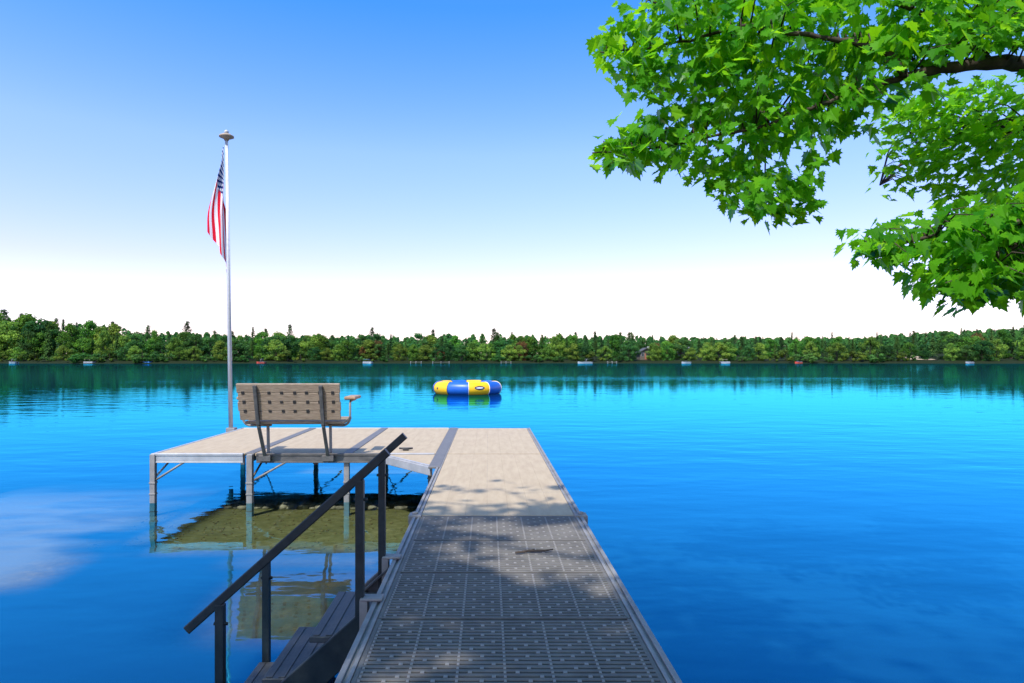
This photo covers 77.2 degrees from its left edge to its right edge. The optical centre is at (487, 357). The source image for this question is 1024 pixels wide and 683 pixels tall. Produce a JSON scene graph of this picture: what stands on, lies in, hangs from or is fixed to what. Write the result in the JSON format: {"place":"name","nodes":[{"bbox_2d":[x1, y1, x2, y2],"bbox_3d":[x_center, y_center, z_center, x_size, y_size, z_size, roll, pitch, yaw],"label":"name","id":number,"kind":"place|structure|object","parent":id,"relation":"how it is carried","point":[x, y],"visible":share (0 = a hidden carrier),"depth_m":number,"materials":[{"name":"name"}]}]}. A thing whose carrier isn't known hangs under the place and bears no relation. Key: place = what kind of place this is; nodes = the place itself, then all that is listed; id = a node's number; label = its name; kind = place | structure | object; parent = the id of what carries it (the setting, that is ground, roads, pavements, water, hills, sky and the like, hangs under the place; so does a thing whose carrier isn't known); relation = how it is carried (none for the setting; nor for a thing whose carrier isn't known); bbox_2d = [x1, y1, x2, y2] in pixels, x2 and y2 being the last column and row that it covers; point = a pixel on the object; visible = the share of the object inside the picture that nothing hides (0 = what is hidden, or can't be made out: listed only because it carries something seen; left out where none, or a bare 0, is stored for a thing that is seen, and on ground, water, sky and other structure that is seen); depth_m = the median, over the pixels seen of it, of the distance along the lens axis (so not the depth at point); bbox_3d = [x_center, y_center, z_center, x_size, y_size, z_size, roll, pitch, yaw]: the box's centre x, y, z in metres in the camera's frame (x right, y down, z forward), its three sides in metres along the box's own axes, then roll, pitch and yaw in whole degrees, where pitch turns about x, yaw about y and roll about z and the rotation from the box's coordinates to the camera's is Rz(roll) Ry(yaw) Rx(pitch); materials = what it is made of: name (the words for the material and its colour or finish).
{"place":"outdoors","nodes":[
{"label":"outdoors","id":0,"kind":"place"},
{"bbox_2d":[0,363,1023,682],"bbox_3d":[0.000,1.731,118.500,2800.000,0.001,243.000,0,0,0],"label":"water","id":1,"kind":"structure","parent":0,"point":[806,523],"depth_m":7.63,"materials":[{"name":"blue liquid"}]},
{"bbox_2d":[433,380,501,394],"bbox_3d":[-1.020,1.461,31.600,3.398,0.674,3.466,0,0,0],"label":"water trampoline","id":2,"kind":"object","parent":1,"relation":"on","point":[466,387],"visible":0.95,"depth_m":30.20,"materials":[{"name":"yellow plastic"}]},
{"bbox_2d":[0,348,1023,587],"bbox_3d":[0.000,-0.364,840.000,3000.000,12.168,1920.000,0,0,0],"label":"ground","id":3,"kind":"structure","parent":0,"point":[19,566],"depth_m":6.84,"materials":[{"name":"green plant"}]},
{"bbox_2d":[0,321,23,359],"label":"broadleaf tree","id":4,"kind":"object","parent":3,"relation":"on","point":[11,337],"visible":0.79,"depth_m":216.46,"materials":[{"name":"green plant"}]},
{"bbox_2d":[9,347,26,360],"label":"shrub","id":5,"kind":"object","parent":3,"relation":"on","point":[17,351],"visible":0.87,"depth_m":207.94,"materials":[{"name":"green plant"}]},
{"bbox_2d":[6,313,41,356],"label":"broadleaf tree","id":6,"kind":"object","parent":3,"relation":"on","point":[26,317],"visible":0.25,"depth_m":222.69,"materials":[{"name":"green plant"}]},
{"bbox_2d":[17,330,40,359],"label":"broadleaf tree","id":7,"kind":"object","parent":3,"relation":"on","point":[27,346],"visible":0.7,"depth_m":214.66,"materials":[{"name":"green plant"}]},
{"bbox_2d":[13,318,61,355],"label":"broadleaf tree","id":8,"kind":"object","parent":3,"relation":"on","point":[40,325],"visible":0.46,"depth_m":221.13,"materials":[{"name":"green plant"}]},
{"bbox_2d":[25,332,49,359],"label":"broadleaf tree","id":9,"kind":"object","parent":3,"relation":"on","point":[39,336],"visible":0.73,"depth_m":215.78,"materials":[{"name":"green plant"}]},
{"bbox_2d":[41,324,53,357],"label":"spruce tree","id":10,"kind":"object","parent":3,"relation":"on","point":[48,348],"visible":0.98,"depth_m":212.74,"materials":[{"name":"green plant"}]},
{"bbox_2d":[53,345,73,360],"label":"tree","id":11,"kind":"object","parent":3,"relation":"on","point":[61,349],"visible":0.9,"depth_m":204.84,"materials":[{"name":"green plant"}]},
{"bbox_2d":[54,323,86,359],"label":"broadleaf tree","id":12,"kind":"object","parent":3,"relation":"on","point":[73,335],"visible":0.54,"depth_m":211.35,"materials":[{"name":"green plant"}]},
{"bbox_2d":[68,353,92,362],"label":"shrub","id":13,"kind":"object","parent":3,"relation":"on","point":[74,358],"visible":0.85,"depth_m":199.39,"materials":[{"name":"green plant"}]},
{"bbox_2d":[71,338,92,358],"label":"broadleaf tree","id":14,"kind":"object","parent":3,"relation":"on","point":[80,344],"visible":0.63,"depth_m":209.88,"materials":[{"name":"green plant"}]},
{"bbox_2d":[77,320,98,352],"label":"broadleaf tree","id":15,"kind":"object","parent":3,"relation":"on","point":[89,325],"visible":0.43,"depth_m":221.66,"materials":[{"name":"green plant"}]},
{"bbox_2d":[84,353,114,361],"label":"shrub","id":16,"kind":"object","parent":3,"relation":"on","point":[93,358],"visible":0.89,"depth_m":199.17,"materials":[{"name":"green plant"}]},
{"bbox_2d":[93,330,114,359],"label":"broadleaf tree","id":17,"kind":"object","parent":3,"relation":"on","point":[104,338],"visible":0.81,"depth_m":209.92,"materials":[{"name":"green plant"}]},
{"bbox_2d":[94,323,122,357],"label":"broadleaf tree","id":18,"kind":"object","parent":3,"relation":"on","point":[112,329],"visible":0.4,"depth_m":222.22,"materials":[{"name":"green plant"}]},
{"bbox_2d":[113,346,131,360],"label":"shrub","id":19,"kind":"object","parent":3,"relation":"on","point":[121,352],"visible":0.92,"depth_m":200.96,"materials":[{"name":"green plant"}]},
{"bbox_2d":[113,335,136,358],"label":"broadleaf tree","id":20,"kind":"object","parent":3,"relation":"on","point":[123,339],"visible":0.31,"depth_m":217.89,"materials":[{"name":"green plant"}]},
{"bbox_2d":[126,345,141,360],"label":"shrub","id":21,"kind":"object","parent":3,"relation":"on","point":[133,349],"visible":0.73,"depth_m":201.22,"materials":[{"name":"green plant"}]},
{"bbox_2d":[123,333,149,353],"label":"broadleaf tree","id":22,"kind":"object","parent":3,"relation":"on","point":[138,338],"visible":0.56,"depth_m":205.94,"materials":[{"name":"green plant"}]},
{"bbox_2d":[131,353,149,362],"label":"shrub","id":23,"kind":"object","parent":3,"relation":"on","point":[136,358],"visible":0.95,"depth_m":198.26,"materials":[{"name":"green plant"}]},
{"bbox_2d":[141,339,158,358],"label":"broadleaf tree","id":24,"kind":"object","parent":3,"relation":"on","point":[149,346],"visible":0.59,"depth_m":207.54,"materials":[{"name":"green plant"}]},
{"bbox_2d":[149,341,168,356],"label":"broadleaf tree","id":25,"kind":"object","parent":3,"relation":"on","point":[162,349],"visible":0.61,"depth_m":208.03,"materials":[{"name":"green plant"}]},
{"bbox_2d":[164,337,185,359],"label":"broadleaf tree","id":26,"kind":"object","parent":3,"relation":"on","point":[175,341],"visible":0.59,"depth_m":206.30,"materials":[{"name":"green plant"}]},
{"bbox_2d":[171,347,186,360],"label":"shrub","id":27,"kind":"object","parent":3,"relation":"on","point":[181,352],"visible":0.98,"depth_m":202.78,"materials":[{"name":"green plant"}]},
{"bbox_2d":[174,331,196,351],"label":"broadleaf tree","id":28,"kind":"object","parent":3,"relation":"on","point":[182,336],"visible":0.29,"depth_m":221.76,"materials":[{"name":"green plant"}]},
{"bbox_2d":[184,346,203,360],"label":"tree","id":29,"kind":"object","parent":3,"relation":"on","point":[194,349],"visible":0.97,"depth_m":203.23,"materials":[{"name":"green plant"}]},
{"bbox_2d":[185,333,205,359],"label":"broadleaf tree","id":30,"kind":"object","parent":3,"relation":"on","point":[196,336],"visible":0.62,"depth_m":210.38,"materials":[{"name":"green plant"}]},
{"bbox_2d":[199,337,219,359],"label":"broadleaf tree","id":31,"kind":"object","parent":3,"relation":"on","point":[211,342],"visible":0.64,"depth_m":211.21,"materials":[{"name":"green plant"}]},
{"bbox_2d":[211,340,227,360],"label":"broadleaf tree","id":32,"kind":"object","parent":3,"relation":"on","point":[218,345],"visible":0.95,"depth_m":204.44,"materials":[{"name":"green plant"}]},
{"bbox_2d":[223,338,249,360],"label":"broadleaf tree","id":33,"kind":"object","parent":3,"relation":"on","point":[238,345],"visible":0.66,"depth_m":204.91,"materials":[{"name":"green plant"}]},
{"bbox_2d":[86,503,418,549],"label":"lake bed stones","id":34,"kind":"object","parent":3,"relation":"on","point":[278,529],"visible":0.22,"depth_m":6.91,"materials":[{"name":"brown stone"}]},
{"bbox_2d":[249,331,269,358],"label":"broadleaf tree","id":35,"kind":"object","parent":3,"relation":"on","point":[263,334],"visible":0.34,"depth_m":221.92,"materials":[{"name":"green plant"}]},
{"bbox_2d":[253,338,269,359],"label":"broadleaf tree","id":36,"kind":"object","parent":3,"relation":"on","point":[258,348],"visible":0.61,"depth_m":212.14,"materials":[{"name":"green plant"}]},
{"bbox_2d":[259,334,288,359],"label":"broadleaf tree","id":37,"kind":"object","parent":3,"relation":"on","point":[268,339],"visible":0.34,"depth_m":211.72,"materials":[{"name":"green plant"}]},
{"bbox_2d":[263,339,286,360],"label":"broadleaf tree","id":38,"kind":"object","parent":3,"relation":"on","point":[275,344],"visible":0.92,"depth_m":206.64,"materials":[{"name":"green plant"}]},
{"bbox_2d":[272,335,298,359],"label":"broadleaf tree","id":39,"kind":"object","parent":3,"relation":"on","point":[292,349],"visible":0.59,"depth_m":213.90,"materials":[{"name":"green plant"}]},
{"bbox_2d":[149,428,448,516],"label":"dock platform","id":40,"kind":"structure","parent":3,"relation":"on","point":[241,446],"depth_m":8.12,"materials":[{"name":"metal"}]},
{"bbox_2d":[219,130,236,431],"bbox_3d":[-4.177,-1.129,10.280,0.264,5.051,0.228,0,0,0],"label":"flagpole","id":41,"kind":"object","parent":40,"relation":"attached to","point":[226,136],"visible":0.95,"depth_m":10.26,"materials":[{"name":"white painted metal"},{"name":"aluminium"}]},
{"bbox_2d":[207,146,226,272],"bbox_3d":[-4.322,-2.384,10.271,0.305,2.031,0.160,0,0,-36],"label":"flag","id":42,"kind":"object","parent":41,"relation":"hanging from","point":[216,223],"visible":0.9,"depth_m":10.26,"materials":[{"name":"fabric"}]},
{"bbox_2d":[236,383,360,461],"bbox_3d":[-2.270,0.760,7.597,1.400,0.942,0.646,0,0,0],"label":"dock bench","id":43,"kind":"object","parent":40,"relation":"attached to","point":[267,405],"visible":1,"depth_m":7.37,"materials":[{"name":"metal"}]},
{"bbox_2d":[300,335,322,359],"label":"broadleaf tree","id":44,"kind":"object","parent":3,"relation":"on","point":[309,345],"visible":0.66,"depth_m":212.35,"materials":[{"name":"green plant"}]},
{"bbox_2d":[306,347,322,360],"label":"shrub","id":45,"kind":"object","parent":3,"relation":"on","point":[315,351],"visible":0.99,"depth_m":206.91,"materials":[{"name":"green plant"}]},
{"bbox_2d":[310,335,334,359],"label":"broadleaf tree","id":46,"kind":"object","parent":3,"relation":"on","point":[323,341],"visible":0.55,"depth_m":212.69,"materials":[{"name":"green plant"}]},
{"bbox_2d":[335,340,356,360],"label":"broadleaf tree","id":47,"kind":"object","parent":3,"relation":"on","point":[346,348],"visible":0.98,"depth_m":206.26,"materials":[{"name":"green plant"}]},
{"bbox_2d":[351,333,374,356],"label":"broadleaf tree","id":48,"kind":"object","parent":3,"relation":"on","point":[359,339],"visible":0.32,"depth_m":220.15,"materials":[{"name":"green plant"}]},
{"bbox_2d":[356,339,377,359],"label":"broadleaf tree","id":49,"kind":"object","parent":3,"relation":"on","point":[368,342],"visible":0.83,"depth_m":212.60,"materials":[{"name":"green plant"}]},
{"bbox_2d":[391,344,407,360],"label":"broadleaf tree","id":50,"kind":"object","parent":3,"relation":"on","point":[398,349],"visible":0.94,"depth_m":205.39,"materials":[{"name":"green plant"}]},
{"bbox_2d":[406,344,419,360],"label":"broadleaf tree","id":51,"kind":"object","parent":3,"relation":"on","point":[411,351],"visible":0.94,"depth_m":204.81,"materials":[{"name":"green plant"}]},
{"bbox_2d":[415,344,432,359],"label":"broadleaf tree","id":52,"kind":"object","parent":3,"relation":"on","point":[425,350],"visible":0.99,"depth_m":205.12,"materials":[{"name":"green plant"}]},
{"bbox_2d":[438,342,456,360],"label":"broadleaf tree","id":53,"kind":"object","parent":3,"relation":"on","point":[446,350],"visible":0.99,"depth_m":206.26,"materials":[{"name":"green plant"}]},
{"bbox_2d":[453,344,469,360],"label":"broadleaf tree","id":54,"kind":"object","parent":3,"relation":"on","point":[460,350],"visible":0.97,"depth_m":207.00,"materials":[{"name":"green plant"}]},
{"bbox_2d":[465,342,480,360],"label":"broadleaf tree","id":55,"kind":"object","parent":3,"relation":"on","point":[472,347],"visible":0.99,"depth_m":207.85,"materials":[{"name":"green plant"}]},
{"bbox_2d":[477,343,495,359],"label":"broadleaf tree","id":56,"kind":"object","parent":3,"relation":"on","point":[485,350],"visible":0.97,"depth_m":208.80,"materials":[{"name":"green plant"}]},
{"bbox_2d":[490,340,506,359],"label":"broadleaf tree","id":57,"kind":"object","parent":3,"relation":"on","point":[499,350],"visible":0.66,"depth_m":214.79,"materials":[{"name":"green plant"}]},
{"bbox_2d":[335,428,681,682],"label":"dock walkway","id":58,"kind":"structure","parent":3,"relation":"on","point":[470,596],"depth_m":3.15,"materials":[{"name":"metal"}]},
{"bbox_2d":[183,433,406,682],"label":"dock stairs","id":59,"kind":"structure","parent":58,"relation":"attached to","point":[319,652],"depth_m":3.02,"materials":[{"name":"grey metal"}]},
{"bbox_2d":[501,345,516,360],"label":"broadleaf tree","id":60,"kind":"object","parent":3,"relation":"on","point":[512,351],"visible":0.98,"depth_m":211.07,"materials":[{"name":"green plant"}]},
{"bbox_2d":[9,317,1022,356],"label":"distant wood","id":61,"kind":"object","parent":3,"relation":"on","point":[890,339],"visible":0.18,"depth_m":249.60,"materials":[{"name":"green plant"}]},
{"bbox_2d":[513,345,526,360],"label":"broadleaf tree","id":62,"kind":"object","parent":3,"relation":"on","point":[520,352],"visible":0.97,"depth_m":211.63,"materials":[{"name":"green plant"}]},
{"bbox_2d":[524,336,542,359],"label":"broadleaf tree","id":63,"kind":"object","parent":3,"relation":"on","point":[531,348],"visible":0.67,"depth_m":217.32,"materials":[{"name":"green plant"}]},
{"bbox_2d":[539,346,554,359],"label":"broadleaf tree","id":64,"kind":"object","parent":3,"relation":"on","point":[546,350],"visible":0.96,"depth_m":212.41,"materials":[{"name":"green plant"}]},
{"bbox_2d":[546,336,565,359],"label":"broadleaf tree","id":65,"kind":"object","parent":3,"relation":"on","point":[555,343],"visible":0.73,"depth_m":218.93,"materials":[{"name":"green plant"}]},
{"bbox_2d":[564,343,580,360],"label":"broadleaf tree","id":66,"kind":"object","parent":3,"relation":"on","point":[573,347],"visible":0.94,"depth_m":212.66,"materials":[{"name":"green plant"}]},
{"bbox_2d":[573,344,589,360],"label":"broadleaf tree","id":67,"kind":"object","parent":3,"relation":"on","point":[582,349],"visible":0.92,"depth_m":212.48,"materials":[{"name":"green plant"}]},
{"bbox_2d":[596,345,613,360],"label":"broadleaf tree","id":68,"kind":"object","parent":3,"relation":"on","point":[604,349],"visible":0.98,"depth_m":211.90,"materials":[{"name":"green plant"}]},
{"bbox_2d":[606,334,622,357],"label":"broadleaf tree","id":69,"kind":"object","parent":3,"relation":"on","point":[613,343],"visible":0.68,"depth_m":226.65,"materials":[{"name":"green plant"}]},
{"bbox_2d":[619,339,640,360],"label":"broadleaf tree","id":70,"kind":"object","parent":3,"relation":"on","point":[631,348],"visible":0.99,"depth_m":210.35,"materials":[{"name":"green plant"}]},
{"bbox_2d":[635,338,650,355],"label":"broadleaf tree","id":71,"kind":"object","parent":3,"relation":"on","point":[640,344],"visible":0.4,"depth_m":226.09,"materials":[{"name":"green plant"}]},
{"bbox_2d":[637,347,650,359],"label":"lake cottage","id":72,"kind":"structure","parent":3,"relation":"on","point":[642,355],"depth_m":216.50,"materials":[{"name":"grey"}]},
{"bbox_2d":[650,345,662,360],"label":"broadleaf tree","id":73,"kind":"object","parent":3,"relation":"on","point":[654,351],"visible":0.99,"depth_m":209.22,"materials":[{"name":"green plant"}]},
{"bbox_2d":[660,341,675,360],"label":"broadleaf tree","id":74,"kind":"object","parent":3,"relation":"on","point":[665,346],"visible":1,"depth_m":209.14,"materials":[{"name":"green plant"}]},
{"bbox_2d":[669,338,693,359],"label":"broadleaf tree","id":75,"kind":"object","parent":3,"relation":"on","point":[683,347],"visible":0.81,"depth_m":215.36,"materials":[{"name":"green plant"}]},
{"bbox_2d":[683,348,698,360],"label":"broadleaf tree","id":76,"kind":"object","parent":3,"relation":"on","point":[691,351],"visible":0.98,"depth_m":208.33,"materials":[{"name":"green plant"}]},
{"bbox_2d":[698,344,712,360],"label":"broadleaf tree","id":77,"kind":"object","parent":3,"relation":"on","point":[705,351],"visible":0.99,"depth_m":208.07,"materials":[{"name":"green plant"}]},
{"bbox_2d":[709,342,730,360],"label":"broadleaf tree","id":78,"kind":"object","parent":3,"relation":"on","point":[718,347],"visible":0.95,"depth_m":207.83,"materials":[{"name":"green plant"}]},
{"bbox_2d":[721,342,737,360],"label":"broadleaf tree","id":79,"kind":"object","parent":3,"relation":"on","point":[731,348],"visible":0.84,"depth_m":208.06,"materials":[{"name":"green plant"}]},
{"bbox_2d":[739,345,757,360],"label":"broadleaf tree","id":80,"kind":"object","parent":3,"relation":"on","point":[745,350],"visible":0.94,"depth_m":208.66,"materials":[{"name":"green plant"}]},
{"bbox_2d":[748,343,768,360],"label":"broadleaf tree","id":81,"kind":"object","parent":3,"relation":"on","point":[760,347],"visible":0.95,"depth_m":209.20,"materials":[{"name":"green plant"}]},
{"bbox_2d":[764,339,779,357],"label":"broadleaf tree","id":82,"kind":"object","parent":3,"relation":"on","point":[772,344],"visible":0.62,"depth_m":229.04,"materials":[{"name":"green plant"}]},
{"bbox_2d":[787,338,805,355],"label":"broadleaf tree","id":83,"kind":"object","parent":3,"relation":"on","point":[797,342],"visible":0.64,"depth_m":224.54,"materials":[{"name":"green plant"}]},
{"bbox_2d":[585,0,1023,318],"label":"maple tree","id":84,"kind":"object","parent":3,"relation":"on","point":[975,263],"visible":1,"depth_m":3.75,"materials":[{"name":"green plant"}]},
{"bbox_2d":[793,353,817,362],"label":"shrub","id":85,"kind":"object","parent":3,"relation":"on","point":[809,358],"visible":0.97,"depth_m":207.56,"materials":[{"name":"green plant"}]},
{"bbox_2d":[801,341,820,357],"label":"broadleaf tree","id":86,"kind":"object","parent":3,"relation":"on","point":[810,347],"visible":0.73,"depth_m":210.50,"materials":[{"name":"green plant"}]},
{"bbox_2d":[799,337,823,356],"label":"broadleaf tree","id":87,"kind":"object","parent":3,"relation":"on","point":[808,339],"visible":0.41,"depth_m":226.93,"materials":[{"name":"green plant"}]},
{"bbox_2d":[825,342,849,360],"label":"broadleaf tree","id":88,"kind":"object","parent":3,"relation":"on","point":[835,348],"visible":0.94,"depth_m":210.15,"materials":[{"name":"green plant"}]},
{"bbox_2d":[856,336,882,359],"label":"broadleaf tree","id":89,"kind":"object","parent":3,"relation":"on","point":[873,343],"visible":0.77,"depth_m":213.81,"materials":[{"name":"green plant"}]},
{"bbox_2d":[866,353,884,362],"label":"shrub","id":90,"kind":"object","parent":3,"relation":"on","point":[872,358],"visible":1,"depth_m":205.60,"materials":[{"name":"green plant"}]},
{"bbox_2d":[874,344,896,360],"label":"broadleaf tree","id":91,"kind":"object","parent":3,"relation":"on","point":[885,350],"visible":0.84,"depth_m":207.35,"materials":[{"name":"green plant"}]},
{"bbox_2d":[898,342,918,360],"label":"broadleaf tree","id":92,"kind":"object","parent":3,"relation":"on","point":[908,346],"visible":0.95,"depth_m":206.38,"materials":[{"name":"green plant"}]},
{"bbox_2d":[916,344,931,359],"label":"broadleaf tree","id":93,"kind":"object","parent":3,"relation":"on","point":[923,356],"visible":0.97,"depth_m":209.34,"materials":[{"name":"green plant"}]},
{"bbox_2d":[943,343,959,360],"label":"broadleaf tree","id":94,"kind":"object","parent":3,"relation":"on","point":[952,347],"visible":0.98,"depth_m":203.81,"materials":[{"name":"green plant"}]},
{"bbox_2d":[934,336,969,359],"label":"broadleaf tree","id":95,"kind":"object","parent":3,"relation":"on","point":[954,341],"visible":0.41,"depth_m":210.65,"materials":[{"name":"green plant"}]},
{"bbox_2d":[954,345,979,360],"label":"broadleaf tree","id":96,"kind":"object","parent":3,"relation":"on","point":[968,350],"visible":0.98,"depth_m":202.37,"materials":[{"name":"green plant"}]},
{"bbox_2d":[969,339,997,360],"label":"broadleaf tree","id":97,"kind":"object","parent":3,"relation":"on","point":[984,346],"visible":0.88,"depth_m":201.83,"materials":[{"name":"green plant"}]},
{"bbox_2d":[986,339,1008,360],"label":"broadleaf tree","id":98,"kind":"object","parent":3,"relation":"on","point":[1000,348],"visible":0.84,"depth_m":202.21,"materials":[{"name":"green plant"}]},
{"bbox_2d":[995,329,1014,358],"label":"broadleaf tree","id":99,"kind":"object","parent":3,"relation":"on","point":[1006,338],"visible":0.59,"depth_m":217.54,"materials":[{"name":"green plant"}]},
{"bbox_2d":[0,0,1023,353],"label":"sky","id":100,"kind":"structure","parent":0,"point":[401,169],"materials":[{"name":"blue"}]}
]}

